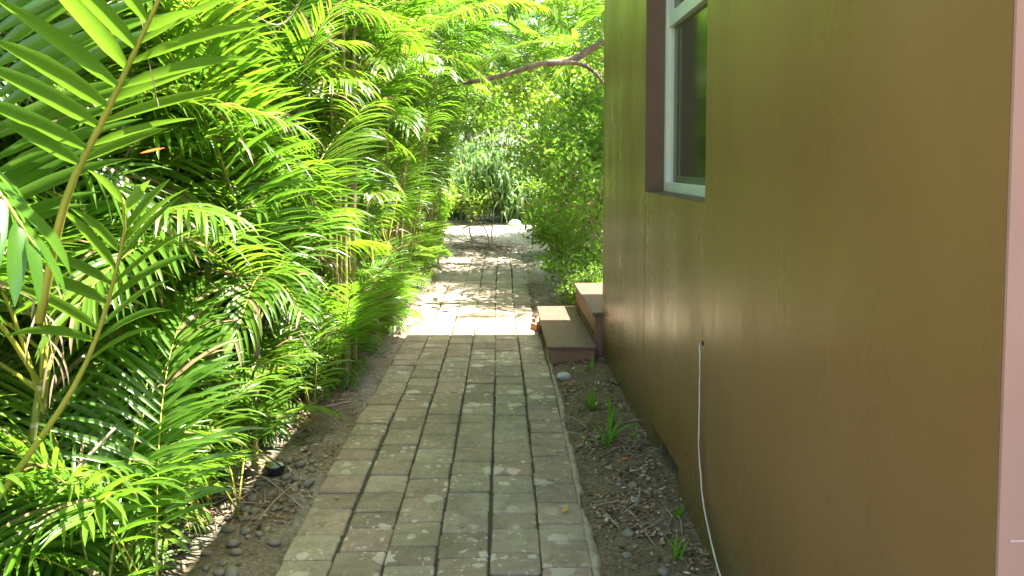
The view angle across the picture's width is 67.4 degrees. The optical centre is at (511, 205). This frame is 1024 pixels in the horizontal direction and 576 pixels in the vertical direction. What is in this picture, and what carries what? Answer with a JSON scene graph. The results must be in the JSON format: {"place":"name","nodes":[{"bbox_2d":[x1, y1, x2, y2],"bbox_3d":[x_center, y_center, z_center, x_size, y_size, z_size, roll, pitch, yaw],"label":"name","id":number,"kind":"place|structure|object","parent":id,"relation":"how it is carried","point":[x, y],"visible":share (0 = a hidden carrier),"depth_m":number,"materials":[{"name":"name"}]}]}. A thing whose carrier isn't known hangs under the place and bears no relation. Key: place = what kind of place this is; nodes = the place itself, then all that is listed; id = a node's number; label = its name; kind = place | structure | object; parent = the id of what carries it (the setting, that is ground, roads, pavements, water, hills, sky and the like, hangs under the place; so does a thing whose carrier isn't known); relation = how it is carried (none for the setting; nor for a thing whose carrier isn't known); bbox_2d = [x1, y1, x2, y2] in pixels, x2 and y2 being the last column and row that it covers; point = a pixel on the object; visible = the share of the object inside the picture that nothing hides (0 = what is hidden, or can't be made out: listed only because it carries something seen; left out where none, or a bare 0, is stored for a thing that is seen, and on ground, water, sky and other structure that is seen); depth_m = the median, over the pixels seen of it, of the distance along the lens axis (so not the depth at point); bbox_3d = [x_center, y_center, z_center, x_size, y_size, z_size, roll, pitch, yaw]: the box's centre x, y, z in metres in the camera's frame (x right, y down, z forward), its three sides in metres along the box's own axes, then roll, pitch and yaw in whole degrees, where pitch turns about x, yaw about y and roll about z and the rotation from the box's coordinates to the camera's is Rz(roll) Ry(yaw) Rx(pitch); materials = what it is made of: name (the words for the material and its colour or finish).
{"place":"outdoors","nodes":[
{"label":"outdoors","id":0,"kind":"place"},
{"bbox_2d":[1,211,718,575],"bbox_3d":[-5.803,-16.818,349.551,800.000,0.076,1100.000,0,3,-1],"label":"ground","id":1,"kind":"structure","parent":0,"point":[265,557],"depth_m":3.73,"materials":[{"name":"soil"}]},
{"bbox_2d":[0,0,89,225],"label":"areca palm","id":2,"kind":"object","parent":1,"relation":"on","point":[50,192],"visible":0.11,"depth_m":2.38,"materials":[{"name":"plant"}]},
{"bbox_2d":[0,16,199,273],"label":"areca palm","id":3,"kind":"object","parent":1,"relation":"on","point":[117,182],"visible":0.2,"depth_m":2.57,"materials":[{"name":"plant"}]},
{"bbox_2d":[0,0,265,575],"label":"areca palm","id":4,"kind":"object","parent":1,"relation":"on","point":[37,386],"visible":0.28,"depth_m":2.54,"materials":[{"name":"plant"}]},
{"bbox_2d":[0,0,177,236],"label":"palm frond","id":5,"kind":"object","parent":4,"relation":"attached to","point":[28,170],"visible":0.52,"depth_m":1.90,"materials":[{"name":"green plant"}]},
{"bbox_2d":[0,170,197,499],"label":"palm frond","id":6,"kind":"object","parent":4,"relation":"attached to","point":[148,217],"visible":0.92,"depth_m":1.90,"materials":[{"name":"green plant"}]},
{"bbox_2d":[0,262,303,575],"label":"areca palm","id":7,"kind":"object","parent":1,"relation":"on","point":[58,472],"visible":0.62,"depth_m":2.44,"materials":[{"name":"green plant"}]},
{"bbox_2d":[4,427,115,564],"bbox_3d":[-1.346,0.866,2.303,0.306,0.338,0.021,-3,4,-42],"label":"stick","id":8,"kind":"object","parent":7,"relation":"on","point":[93,450],"visible":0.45,"depth_m":2.34,"materials":[{"name":"wood"}]},
{"bbox_2d":[0,0,320,512],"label":"areca palm","id":9,"kind":"object","parent":1,"relation":"on","point":[199,214],"visible":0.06,"depth_m":2.78,"materials":[{"name":"plant"}]},
{"bbox_2d":[0,171,70,306],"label":"palm frond","id":10,"kind":"object","parent":9,"relation":"attached to","point":[22,245],"visible":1,"depth_m":1.29,"materials":[{"name":"green plant"}]},
{"bbox_2d":[0,0,272,323],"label":"palm frond","id":11,"kind":"object","parent":9,"relation":"attached to","point":[47,134],"visible":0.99,"depth_m":1.53,"materials":[{"name":"green plant"}]},
{"bbox_2d":[230,0,300,24],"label":"dry leaflet","id":12,"kind":"object","parent":11,"relation":"hanging from","point":[279,23],"visible":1,"depth_m":1.63,"materials":[{"name":"beige plant"}]},
{"bbox_2d":[0,7,375,408],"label":"areca palm","id":13,"kind":"object","parent":1,"relation":"on","point":[181,198],"visible":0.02,"depth_m":3.22,"materials":[{"name":"plant"}]},
{"bbox_2d":[188,542,204,550],"bbox_3d":[-1.245,1.345,3.025,0.057,0.032,0.047,-3,4,-43],"label":"pebble","id":14,"kind":"object","parent":1,"relation":"on","point":[196,547],"visible":0.88,"depth_m":3.01,"materials":[{"name":"stone"}]},
{"bbox_2d":[0,0,398,481],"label":"areca palm","id":15,"kind":"object","parent":1,"relation":"on","point":[244,250],"visible":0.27,"depth_m":3.38,"materials":[{"name":"plant"}]},
{"bbox_2d":[0,0,402,575],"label":"areca palm","id":16,"kind":"object","parent":1,"relation":"on","point":[245,36],"visible":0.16,"depth_m":3.33,"materials":[{"name":"plant"}]},
{"bbox_2d":[2,0,400,449],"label":"areca palm","id":17,"kind":"object","parent":1,"relation":"on","point":[177,131],"visible":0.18,"depth_m":3.77,"materials":[{"name":"plant"}]},
{"bbox_2d":[201,549,213,555],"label":"pebble","id":18,"kind":"object","parent":1,"relation":"on","point":[207,552],"visible":1,"depth_m":2.96,"materials":[{"name":"stone"}]},
{"bbox_2d":[202,525,215,532],"bbox_3d":[-1.250,1.336,3.167,0.045,0.030,0.055,-16,-15,33],"label":"pebble","id":19,"kind":"object","parent":1,"relation":"on","point":[208,530],"visible":0.78,"depth_m":3.15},
{"bbox_2d":[213,569,224,575],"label":"pebble","id":20,"kind":"object","parent":1,"relation":"on","point":[218,572],"visible":0.87,"depth_m":2.81,"materials":[{"name":"stone"}]},
{"bbox_2d":[216,502,227,509],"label":"pebble","id":21,"kind":"object","parent":1,"relation":"on","point":[224,506],"visible":0.95,"depth_m":3.38,"materials":[{"name":"stone"}]},
{"bbox_2d":[221,523,235,532],"bbox_3d":[-1.168,1.332,3.161,0.062,0.031,0.047,15,2,5],"label":"pebble","id":22,"kind":"object","parent":1,"relation":"on","point":[227,528],"visible":1,"depth_m":3.15,"materials":[{"name":"stone"}]},
{"bbox_2d":[224,563,239,575],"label":"pebble","id":23,"kind":"object","parent":1,"relation":"on","point":[231,569],"visible":1,"depth_m":2.80,"materials":[{"name":"stone"}]},
{"bbox_2d":[227,538,239,547],"bbox_3d":[-1.099,1.333,3.023,0.053,0.034,0.056,1,3,12],"label":"pebble","id":24,"kind":"object","parent":1,"relation":"on","point":[233,543],"visible":0.98,"depth_m":3.01,"materials":[{"name":"stone"}]},
{"bbox_2d":[230,548,243,555],"bbox_3d":[-1.062,1.337,2.963,0.053,0.028,0.041,15,-10,-20],"label":"pebble","id":25,"kind":"object","parent":1,"relation":"on","point":[236,551],"visible":1,"depth_m":2.95,"materials":[{"name":"stone"}]},
{"bbox_2d":[240,527,251,534],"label":"pebble","id":26,"kind":"object","parent":1,"relation":"on","point":[245,530],"visible":0.99,"depth_m":3.14,"materials":[{"name":"stone"}]},
{"bbox_2d":[247,493,257,503],"bbox_3d":[-1.163,1.315,3.443,0.049,0.032,0.065,4,9,-11],"label":"pebble","id":27,"kind":"object","parent":1,"relation":"on","point":[252,497],"visible":0.89,"depth_m":3.42,"materials":[{"name":"stone"}]},
{"bbox_2d":[106,329,402,572],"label":"leaf litter","id":28,"kind":"object","parent":1,"relation":"on","point":[299,457],"visible":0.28,"depth_m":3.80,"materials":[{"name":"plant"}]},
{"bbox_2d":[237,461,305,509],"bbox_3d":[-1.104,1.267,3.496,0.554,0.085,0.015,2,4,39],"label":"stick","id":29,"kind":"object","parent":28,"relation":"on","point":[268,480],"visible":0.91,"depth_m":3.49,"materials":[{"name":"wood"}]},
{"bbox_2d":[257,483,293,521],"bbox_3d":[-1.023,1.284,3.326,0.014,0.036,0.309,1,3,12],"label":"stick","id":30,"kind":"object","parent":28,"relation":"on","point":[264,512],"visible":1,"depth_m":3.29,"materials":[{"name":"wood"}]},
{"bbox_2d":[267,539,281,545],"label":"pebble","id":31,"kind":"object","parent":1,"relation":"on","point":[274,542],"visible":1,"depth_m":3.06,"materials":[{"name":"stone"}]},
{"bbox_2d":[264,461,285,476],"bbox_3d":[-1.151,1.292,3.734,0.104,0.074,0.104,0,3,-1],"label":"ground light","id":32,"kind":"object","parent":1,"relation":"on","point":[275,470],"visible":0.8,"depth_m":3.70,"materials":[{"name":"black plastic"}]},
{"bbox_2d":[280,473,291,480],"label":"pebble","id":33,"kind":"object","parent":1,"relation":"on","point":[287,476],"visible":0.98,"depth_m":3.65,"materials":[{"name":"stone"}]},
{"bbox_2d":[144,1,431,396],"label":"areca palm","id":34,"kind":"object","parent":1,"relation":"on","point":[284,321],"visible":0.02,"depth_m":4.53,"materials":[{"name":"plant"}]},
{"bbox_2d":[166,0,416,381],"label":"areca palm","id":35,"kind":"object","parent":1,"relation":"on","point":[371,268],"visible":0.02,"depth_m":5.34,"materials":[{"name":"plant"}]},
{"bbox_2d":[294,460,305,467],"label":"pebble","id":36,"kind":"object","parent":1,"relation":"on","point":[300,464],"visible":1,"depth_m":3.81,"materials":[{"name":"stone"}]},
{"bbox_2d":[243,376,361,432],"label":"red leaf litter","id":37,"kind":"object","parent":1,"relation":"on","point":[320,416],"visible":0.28,"depth_m":4.85,"materials":[{"name":"plant"}]},
{"bbox_2d":[167,0,444,392],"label":"areca palm","id":38,"kind":"object","parent":1,"relation":"on","point":[360,366],"visible":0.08,"depth_m":5.99,"materials":[{"name":"plant"}]},
{"bbox_2d":[207,38,407,402],"bbox_3d":[-2.004,0.140,5.065,2.587,2.306,3.567,0,3,-1],"label":"areca palm","id":39,"kind":"object","parent":1,"relation":"on","point":[369,318],"visible":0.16,"depth_m":4.77,"materials":[{"name":"plant"}]},
{"bbox_2d":[302,478,314,487],"bbox_3d":[-0.963,1.312,3.626,0.052,0.035,0.070,-18,1,35],"label":"pebble","id":40,"kind":"object","parent":1,"relation":"on","point":[307,482],"visible":1,"depth_m":3.61,"materials":[{"name":"stone"}]},
{"bbox_2d":[278,401,350,416],"bbox_3d":[-1.192,1.224,4.603,0.024,0.044,0.546,3,4,41],"label":"stick","id":41,"kind":"object","parent":1,"relation":"on","point":[326,406],"visible":0.51,"depth_m":4.68,"materials":[{"name":"wood"}]},
{"bbox_2d":[244,0,431,388],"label":"areca palm","id":42,"kind":"object","parent":1,"relation":"on","point":[346,268],"visible":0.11,"depth_m":5.22,"materials":[{"name":"plant"}]},
{"bbox_2d":[264,2,421,196],"bbox_3d":[-2.469,-0.978,6.456,3.614,4.360,3.694,1,3,15],"label":"areca palm","id":43,"kind":"object","parent":1,"relation":"on","point":[386,171],"visible":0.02,"depth_m":6.48,"materials":[{"name":"plant"}]},
{"bbox_2d":[289,186,399,388],"bbox_3d":[-1.602,0.414,5.964,1.467,1.624,2.855,0,3,-1],"label":"areca palm","id":44,"kind":"object","parent":1,"relation":"on","point":[385,306],"visible":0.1,"depth_m":5.68,"materials":[{"name":"green plant"}]},
{"bbox_2d":[307,132,444,352],"bbox_3d":[-1.440,0.189,6.971,2.708,1.996,2.576,3,4,41],"label":"areca palm","id":45,"kind":"object","parent":1,"relation":"on","point":[383,193],"visible":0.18,"depth_m":7.10,"materials":[{"name":"plant"}]},
{"bbox_2d":[376,28,446,235],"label":"areca palm","id":46,"kind":"object","parent":1,"relation":"on","point":[435,34],"visible":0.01,"depth_m":8.27,"materials":[{"name":"plant"}]},
{"bbox_2d":[392,252,453,328],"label":"leaf litter","id":47,"kind":"object","parent":1,"relation":"on","point":[428,290],"visible":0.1,"depth_m":9.21,"materials":[{"name":"plant"}]},
{"bbox_2d":[162,221,683,547],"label":"dry twigs","id":48,"kind":"object","parent":1,"relation":"on","point":[622,512],"visible":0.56,"depth_m":4.05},
{"bbox_2d":[376,38,487,273],"bbox_3d":[-1.727,-0.620,10.377,2.500,3.301,3.270,-1,3,-15],"label":"areca palm","id":49,"kind":"object","parent":1,"relation":"on","point":[431,223],"visible":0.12,"depth_m":10.46,"materials":[{"name":"plant"}]},
{"bbox_2d":[364,0,506,76],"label":"areca palm","id":50,"kind":"object","parent":1,"relation":"on","point":[469,22],"visible":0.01,"depth_m":10.65,"materials":[{"name":"plant"}]},
{"bbox_2d":[369,66,502,302],"bbox_3d":[-1.483,-0.471,8.501,2.686,3.113,3.137,1,3,14],"label":"areca palm","id":51,"kind":"object","parent":1,"relation":"on","point":[426,100],"visible":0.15,"depth_m":8.22,"materials":[{"name":"plant"}]},
{"bbox_2d":[317,0,554,333],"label":"areca palm","id":52,"kind":"object","parent":1,"relation":"on","point":[411,9],"visible":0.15,"depth_m":7.42,"materials":[{"name":"plant"}]},
{"bbox_2d":[436,172,466,221],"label":"leafy bush","id":53,"kind":"object","parent":1,"relation":"on","point":[449,193],"visible":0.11,"depth_m":18.53,"materials":[{"name":"green plant"}]},
{"bbox_2d":[367,0,537,290],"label":"areca palm","id":54,"kind":"object","parent":1,"relation":"on","point":[451,33],"visible":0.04,"depth_m":9.17,"materials":[{"name":"plant"}]},
{"bbox_2d":[411,24,493,245],"bbox_3d":[-1.970,-1.723,14.208,3.365,5.016,4.126,0,3,-1],"label":"areca palm","id":55,"kind":"object","parent":1,"relation":"on","point":[454,149],"depth_m":14.00,"materials":[{"name":"plant"}]},
{"bbox_2d":[403,0,538,265],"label":"areca palm","id":56,"kind":"object","parent":1,"relation":"on","point":[449,139],"visible":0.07,"depth_m":11.44,"materials":[{"name":"plant"}]},
{"bbox_2d":[383,0,561,225],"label":"areca palm","id":57,"kind":"object","parent":1,"relation":"on","point":[501,34],"visible":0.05,"depth_m":10.45,"materials":[{"name":"plant"}]},
{"bbox_2d":[441,160,504,224],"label":"leafy bush","id":58,"kind":"object","parent":1,"relation":"on","point":[468,200],"visible":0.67,"depth_m":19.30,"materials":[{"name":"green plant"}]},
{"bbox_2d":[444,128,517,218],"bbox_3d":[-1.639,-0.793,21.354,4.095,3.199,5.288,-3,4,-43],"label":"drooping plant","id":59,"kind":"object","parent":1,"relation":"on","point":[464,151],"visible":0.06,"depth_m":20.75,"materials":[{"name":"green plant"}]},
{"bbox_2d":[443,196,525,249],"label":"dead branches","id":60,"kind":"object","parent":1,"relation":"on","point":[492,244],"visible":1,"depth_m":14.01,"materials":[{"name":"wood"}]},
{"bbox_2d":[442,249,527,273],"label":"leaf litter","id":61,"kind":"object","parent":1,"relation":"on","point":[481,261],"visible":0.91,"depth_m":11.68,"materials":[{"name":"plant"}]},
{"bbox_2d":[451,243,518,252],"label":"leaf litter","id":62,"kind":"object","parent":1,"relation":"on","point":[475,246],"visible":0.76,"depth_m":13.83,"materials":[{"name":"plant"}]},
{"bbox_2d":[446,0,523,90],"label":"areca palm","id":63,"kind":"object","parent":1,"relation":"on","point":[501,46],"visible":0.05,"depth_m":12.88,"materials":[{"name":"plant"}]},
{"bbox_2d":[410,0,560,76],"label":"areca palm","id":64,"kind":"object","parent":1,"relation":"on","point":[475,53],"depth_m":13.14,"materials":[{"name":"plant"}]},
{"bbox_2d":[441,217,542,255],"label":"leaf litter","id":65,"kind":"object","parent":1,"relation":"on","point":[472,235],"visible":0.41,"depth_m":17.25,"materials":[{"name":"plant"}]},
{"bbox_2d":[440,38,551,150],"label":"leafy tree","id":66,"kind":"object","parent":1,"relation":"on","point":[501,63],"visible":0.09,"depth_m":24.65,"materials":[{"name":"green plant"}]},
{"bbox_2d":[442,137,556,224],"bbox_3d":[-0.199,-0.601,20.272,4.678,2.830,3.623,-1,3,-18],"label":"drooping plant","id":67,"kind":"object","parent":1,"relation":"on","point":[506,209],"visible":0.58,"depth_m":19.49,"materials":[{"name":"green plant"}]},
{"bbox_2d":[454,13,550,212],"bbox_3d":[-0.131,-3.228,23.466,5.374,7.058,5.338,0,3,-1],"label":"areca palm","id":68,"kind":"object","parent":1,"relation":"on","point":[493,65],"visible":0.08,"depth_m":22.89,"materials":[{"name":"plant"}]},
{"bbox_2d":[508,220,521,226],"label":"rock","id":69,"kind":"object","parent":1,"relation":"on","point":[514,223],"visible":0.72,"depth_m":18.55,"materials":[{"name":"stone"}]},
{"bbox_2d":[445,0,603,87],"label":"broadleaf tree","id":70,"kind":"object","parent":1,"relation":"on","point":[574,59],"visible":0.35,"depth_m":8.38,"materials":[{"name":"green plant"}]},
{"bbox_2d":[451,63,603,240],"bbox_3d":[1.172,-0.685,11.258,4.012,3.275,3.533,-1,3,-12],"label":"leafy shrub","id":71,"kind":"object","parent":1,"relation":"on","point":[497,124],"visible":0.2,"depth_m":11.11,"materials":[{"name":"green plant"}]},
{"bbox_2d":[504,162,553,213],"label":"leafy bush","id":72,"kind":"object","parent":1,"relation":"on","point":[531,183],"visible":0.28,"depth_m":19.48,"materials":[{"name":"green plant"}]},
{"bbox_2d":[463,51,603,233],"bbox_3d":[1.995,-1.440,16.530,5.215,4.258,4.593,-2,4,-32],"label":"leafy shrub","id":73,"kind":"object","parent":1,"relation":"on","point":[480,116],"visible":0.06,"depth_m":16.16,"materials":[{"name":"green plant"}]},
{"bbox_2d":[467,37,603,236],"bbox_3d":[1.447,-1.068,13.287,4.251,3.844,4.312,-1,3,-21],"label":"leafy shrub","id":74,"kind":"object","parent":1,"relation":"on","point":[534,80],"visible":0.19,"depth_m":12.82,"materials":[{"name":"green plant"}]},
{"bbox_2d":[530,323,541,330],"bbox_3d":[0.220,1.109,7.002,0.060,0.056,0.110,6,-1,-30],"label":"brick","id":75,"kind":"object","parent":1,"relation":"on","point":[536,326],"visible":0.91,"depth_m":6.96,"materials":[{"name":"brick"}]},
{"bbox_2d":[470,0,603,222],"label":"areca palm","id":76,"kind":"object","parent":1,"relation":"on","point":[541,24],"visible":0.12,"depth_m":14.24,"materials":[{"name":"plant"}]},
{"bbox_2d":[476,0,603,133],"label":"areca palm","id":77,"kind":"object","parent":1,"relation":"on","point":[576,14],"visible":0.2,"depth_m":10.35,"materials":[{"name":"plant"}]},
{"bbox_2d":[478,1,603,77],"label":"areca palm","id":78,"kind":"object","parent":1,"relation":"on","point":[556,41],"visible":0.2,"depth_m":9.55,"materials":[{"name":"plant"}]},
{"bbox_2d":[519,246,564,310],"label":"leaf litter","id":79,"kind":"object","parent":1,"relation":"on","point":[541,273],"visible":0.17,"depth_m":11.81,"materials":[{"name":"plant"}]},
{"bbox_2d":[501,20,590,145],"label":"leafy tree","id":80,"kind":"object","parent":1,"relation":"on","point":[531,128],"visible":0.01,"depth_m":27.29,"materials":[{"name":"green plant"}]},
{"bbox_2d":[523,271,575,320],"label":"leaf litter","id":81,"kind":"object","parent":1,"relation":"on","point":[534,284],"visible":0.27,"depth_m":9.11,"materials":[{"name":"plant"}]},
{"bbox_2d":[510,13,603,242],"bbox_3d":[1.470,-0.553,9.682,3.511,3.176,3.562,-1,3,-12],"label":"leafy shrub","id":82,"kind":"object","parent":1,"relation":"on","point":[583,195],"visible":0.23,"depth_m":8.77,"materials":[{"name":"green plant"}]},
{"bbox_2d":[510,11,603,99],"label":"leafy tree","id":83,"kind":"object","parent":1,"relation":"on","point":[548,66],"visible":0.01,"depth_m":22.22,"materials":[{"name":"green plant"}]},
{"bbox_2d":[514,174,602,244],"bbox_3d":[0.877,0.101,12.736,1.551,1.571,1.951,3,4,40],"label":"leafy shrub","id":84,"kind":"object","parent":1,"relation":"on","point":[551,197],"visible":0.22,"depth_m":12.36,"materials":[{"name":"green plant"}]},
{"bbox_2d":[518,199,602,284],"bbox_3d":[0.774,0.466,9.265,1.163,1.178,1.463,-2,4,-31],"label":"leafy shrub","id":85,"kind":"object","parent":1,"relation":"on","point":[553,243],"visible":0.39,"depth_m":9.27,"materials":[{"name":"green plant"}]},
{"bbox_2d":[556,372,570,379],"bbox_3d":[0.365,1.208,5.428,0.106,0.054,0.074,0,3,-1],"label":"rock","id":86,"kind":"object","parent":1,"relation":"on","point":[563,375],"visible":1,"depth_m":5.40,"materials":[{"name":"stone"}]},
{"bbox_2d":[528,224,602,301],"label":"leafy shrub","id":87,"kind":"object","parent":1,"relation":"on","point":[590,253],"visible":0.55,"depth_m":8.15,"materials":[{"name":"green plant"}]},
{"bbox_2d":[537,306,596,364],"bbox_3d":[0.442,1.106,6.655,0.373,0.155,1.680,0,3,-1],"label":"wooden step","id":88,"kind":"object","parent":1,"relation":"on","point":[566,335],"visible":0.88,"depth_m":6.23,"materials":[{"name":"paint"}]},
{"bbox_2d":[545,349,600,575],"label":"path edging","id":89,"kind":"object","parent":1,"relation":"on","point":[595,558],"visible":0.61,"depth_m":3.64,"materials":[{"name":"concrete"}]},
{"bbox_2d":[549,259,602,305],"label":"leafy shrub","id":90,"kind":"object","parent":1,"relation":"on","point":[569,291],"visible":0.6,"depth_m":7.76,"materials":[{"name":"green plant"}]},
{"bbox_2d":[574,283,602,355],"bbox_3d":[1.127,0.987,6.745,1.025,0.382,1.510,0,3,-1],"label":"wooden step","id":91,"kind":"object","parent":1,"relation":"on","point":[589,296],"visible":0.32,"depth_m":6.51,"materials":[{"name":"paint"}]},
{"bbox_2d":[576,387,611,409],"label":"weed","id":92,"kind":"object","parent":1,"relation":"on","point":[591,404],"visible":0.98,"depth_m":4.69,"materials":[{"name":"green plant"}]},
{"bbox_2d":[587,407,633,447],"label":"weed","id":93,"kind":"object","parent":1,"relation":"on","point":[610,436],"visible":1,"depth_m":4.12,"materials":[{"name":"green plant"}]},
{"bbox_2d":[606,392,627,425],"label":"weed","id":94,"kind":"object","parent":1,"relation":"on","point":[609,408],"visible":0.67,"depth_m":4.34,"materials":[{"name":"green plant"}]},
{"bbox_2d":[622,529,634,536],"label":"pebble","id":95,"kind":"object","parent":1,"relation":"on","point":[628,533],"visible":1,"depth_m":3.09,"materials":[{"name":"stone"}]},
{"bbox_2d":[554,355,717,575],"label":"leaf litter","id":96,"kind":"object","parent":1,"relation":"on","point":[629,469],"visible":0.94,"depth_m":3.53,"materials":[{"name":"plant"}]},
{"bbox_2d":[657,567,669,574],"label":"pebble","id":97,"kind":"object","parent":1,"relation":"on","point":[663,571],"visible":1,"depth_m":2.79,"materials":[{"name":"stone"}]},
{"bbox_2d":[666,533,689,559],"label":"weed","id":98,"kind":"object","parent":1,"relation":"on","point":[675,547],"visible":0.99,"depth_m":2.92,"materials":[{"name":"green plant"}]},
{"bbox_2d":[670,505,686,518],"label":"weed","id":99,"kind":"object","parent":1,"relation":"on","point":[677,512],"visible":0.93,"depth_m":3.24,"materials":[{"name":"green plant"}]},
{"bbox_2d":[602,0,1023,575],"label":"house","id":100,"kind":"structure","parent":1,"relation":"on","point":[813,227],"depth_m":1.88,"materials":[{"name":"brown paint"}]},
{"bbox_2d":[664,0,707,196],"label":"window","id":101,"kind":"structure","parent":100,"relation":"in","point":[686,20],"depth_m":3.86,"materials":[{"name":"glass"}]},
{"bbox_2d":[698,342,720,575],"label":"cable","id":102,"kind":"object","parent":100,"relation":"attached to","point":[700,463],"visible":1,"depth_m":3.00,"materials":[{"name":"plastic"}]},
{"bbox_2d":[276,250,592,575],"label":"path","id":103,"kind":"structure","parent":0,"point":[410,545],"depth_m":3.87,"materials":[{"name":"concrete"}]},
{"bbox_2d":[462,1,594,155],"label":"sky","id":104,"kind":"structure","parent":0,"point":[487,1],"materials":[{"name":"white"}]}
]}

